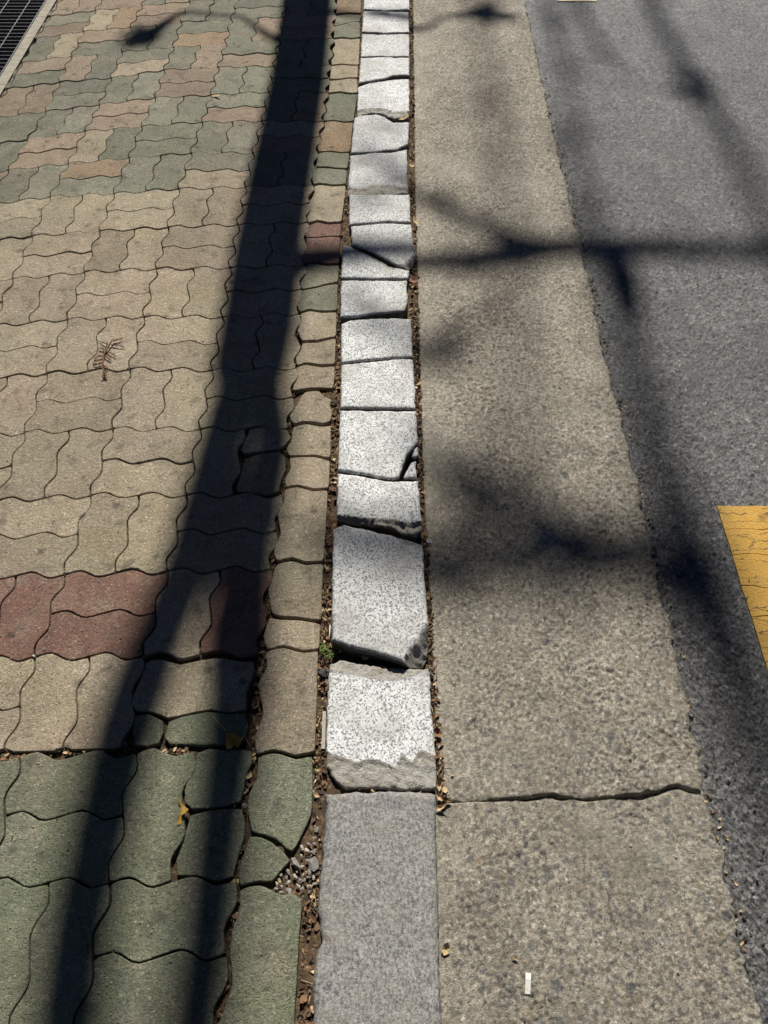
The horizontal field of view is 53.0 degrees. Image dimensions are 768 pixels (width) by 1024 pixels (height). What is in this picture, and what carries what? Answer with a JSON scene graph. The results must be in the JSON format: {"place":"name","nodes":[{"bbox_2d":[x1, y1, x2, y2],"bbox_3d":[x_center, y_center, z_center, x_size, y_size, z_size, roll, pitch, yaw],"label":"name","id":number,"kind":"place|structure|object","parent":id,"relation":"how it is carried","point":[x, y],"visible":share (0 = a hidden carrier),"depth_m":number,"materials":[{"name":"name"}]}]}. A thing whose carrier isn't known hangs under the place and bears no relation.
{"place":"outdoors","nodes":[
{"label":"outdoors","id":0,"kind":"place"},
{"bbox_2d":[0,0,439,1023],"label":"sidewalk","id":1,"kind":"structure","parent":0,"point":[190,92],"depth_m":1.82,"materials":[{"name":"stone"}]},
{"bbox_2d":[92,337,124,378],"bbox_3d":[-0.746,-0.418,2.076,0.078,0.012,0.158,0,54,0],"label":"dry sprig","id":2,"kind":"object","parent":1,"relation":"on","point":[103,356],"visible":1,"depth_m":2.08,"materials":[{"name":"orange plant"}]},
{"bbox_2d":[177,798,188,824],"bbox_3d":[-0.364,0.539,1.392,0.019,0.012,0.048,-9,55,-6],"label":"ginkgo leaf","id":3,"kind":"object","parent":1,"relation":"on","point":[184,809],"visible":1,"depth_m":1.39,"materials":[{"name":"yellow plant"}]},
{"bbox_2d":[212,716,242,749],"bbox_3d":[-0.308,0.426,1.471,0.078,0.014,0.035,28,59,19],"label":"ginkgo leaf","id":4,"kind":"object","parent":1,"relation":"on","point":[232,739],"visible":1,"depth_m":1.47,"materials":[{"name":"plant"}]},
{"bbox_2d":[251,696,259,708],"bbox_3d":[-0.254,0.376,1.518,0.019,0.010,0.018,-30,60,-20],"label":"dry leaf","id":5,"kind":"object","parent":1,"relation":"on","point":[256,700],"visible":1,"depth_m":1.52,"materials":[{"name":"brown plant"}]},
{"bbox_2d":[286,888,291,894],"bbox_3d":[-0.162,0.654,1.322,0.009,0.007,0.018,-23,57,-16],"label":"stone chip","id":6,"kind":"object","parent":1,"relation":"on","point":[289,891],"visible":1,"depth_m":1.32,"materials":[{"name":"grey stone"}]},
{"bbox_2d":[291,857,299,867],"bbox_3d":[-0.155,0.615,1.347,0.009,0.010,0.026,-31,60,-20],"label":"stone chip","id":7,"kind":"object","parent":1,"relation":"on","point":[295,862],"visible":1,"depth_m":1.34,"materials":[{"name":"white stone"}]},
{"bbox_2d":[309,856,318,871],"bbox_3d":[-0.123,0.617,1.347,0.017,0.010,0.025,0,54,0],"label":"stone chip","id":8,"kind":"object","parent":1,"relation":"on","point":[313,864],"visible":1,"depth_m":1.34,"materials":[{"name":"grey stone"}]},
{"bbox_2d":[318,667,326,676],"bbox_3d":[-0.125,0.324,1.558,0.017,0.015,0.020,12,55,9],"label":"pebble","id":9,"kind":"object","parent":1,"relation":"on","point":[322,672],"visible":1,"depth_m":1.55,"materials":[{"name":"grey stone"}]},
{"bbox_2d":[321,711,325,749],"bbox_3d":[-0.116,0.422,1.490,0.008,0.007,0.074,0,54,0],"label":"wood splinter","id":10,"kind":"object","parent":1,"relation":"on","point":[323,730],"visible":1,"depth_m":1.49,"materials":[{"name":"beige wood"}]},
{"bbox_2d":[313,0,441,1023],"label":"kerb","id":11,"kind":"structure","parent":1,"relation":"on","point":[377,957],"depth_m":1.58,"materials":[{"name":"white stone"}]},
{"bbox_2d":[410,275,417,282],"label":"dry leaf","id":12,"kind":"object","parent":1,"relation":"on","point":[413,279],"visible":1,"depth_m":2.30,"materials":[{"name":"brown plant"}]},
{"bbox_2d":[524,0,767,1023],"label":"road","id":13,"kind":"structure","parent":0,"point":[668,81],"depth_m":2.24,"materials":[{"name":"grey asphalt"}]},
{"bbox_2d":[413,0,762,1023],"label":"gutter","id":14,"kind":"object","parent":13,"relation":"on","point":[529,474],"visible":1,"depth_m":1.64,"materials":[{"name":"concrete"}]},
{"bbox_2d":[0,1,755,1023],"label":"leaf litter","id":15,"kind":"object","parent":14,"relation":"on","point":[322,685],"visible":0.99,"depth_m":1.61,"materials":[{"name":"plant"}]},
{"bbox_2d":[319,641,340,656],"bbox_3d":[-0.112,0.284,1.577,0.051,0.016,0.031,13,55,9],"label":"weed","id":16,"kind":"object","parent":15,"relation":"in","point":[323,649],"visible":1,"depth_m":1.58,"materials":[{"name":"green plant"}]},
{"bbox_2d":[427,641,432,652],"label":"dry leaf","id":17,"kind":"object","parent":15,"relation":"on","point":[430,646],"visible":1,"depth_m":1.60,"materials":[{"name":"brown plant"}]},
{"bbox_2d":[434,726,441,737],"bbox_3d":[0.105,0.427,1.491,0.016,0.014,0.016,20,57,14],"label":"dry leaf","id":18,"kind":"object","parent":15,"relation":"on","point":[438,732],"visible":1,"depth_m":1.49,"materials":[{"name":"brown plant"}]},
{"bbox_2d":[437,777,441,790],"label":"dry leaf","id":19,"kind":"object","parent":15,"relation":"on","point":[439,784],"visible":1,"depth_m":1.43,"materials":[{"name":"plant"}]},
{"bbox_2d":[0,120,767,1023],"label":"grit","id":20,"kind":"object","parent":14,"relation":"on","point":[316,776],"visible":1,"depth_m":1.45,"materials":[{"name":"brown stone"}]},
{"bbox_2d":[435,789,441,800],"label":"dry leaf","id":21,"kind":"object","parent":14,"relation":"on","point":[438,794],"visible":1,"depth_m":1.42,"materials":[{"name":"plant"}]},
{"bbox_2d":[436,803,446,810],"bbox_3d":[0.105,0.539,1.407,0.022,0.016,0.011,0,54,0],"label":"dry leaf","id":22,"kind":"object","parent":14,"relation":"on","point":[441,806],"visible":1,"depth_m":1.41,"materials":[{"name":"plant"}]},
{"bbox_2d":[441,942,449,954],"bbox_3d":[0.103,0.726,1.278,0.015,0.011,0.015,-21,57,-14],"label":"dry leaf","id":23,"kind":"object","parent":14,"relation":"on","point":[445,949],"visible":1,"depth_m":1.28,"materials":[{"name":"plant"}]},
{"bbox_2d":[440,796,451,802],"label":"dry leaf","id":24,"kind":"object","parent":14,"relation":"on","point":[448,799],"visible":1,"depth_m":1.42,"materials":[{"name":"brown plant"}]},
{"bbox_2d":[525,973,530,993],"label":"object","id":25,"kind":"object","parent":14,"relation":"on","point":[527,983],"visible":1,"depth_m":1.25,"materials":[{"name":"white paper"}]},
{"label":"drain channel","id":26,"kind":"structure","parent":0,"visible":0},
{"bbox_2d":[0,0,46,75],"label":"drain grate","id":27,"kind":"object","parent":26,"relation":"on","point":[17,18],"visible":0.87,"depth_m":3.30,"materials":[{"name":"metal"}]}
]}

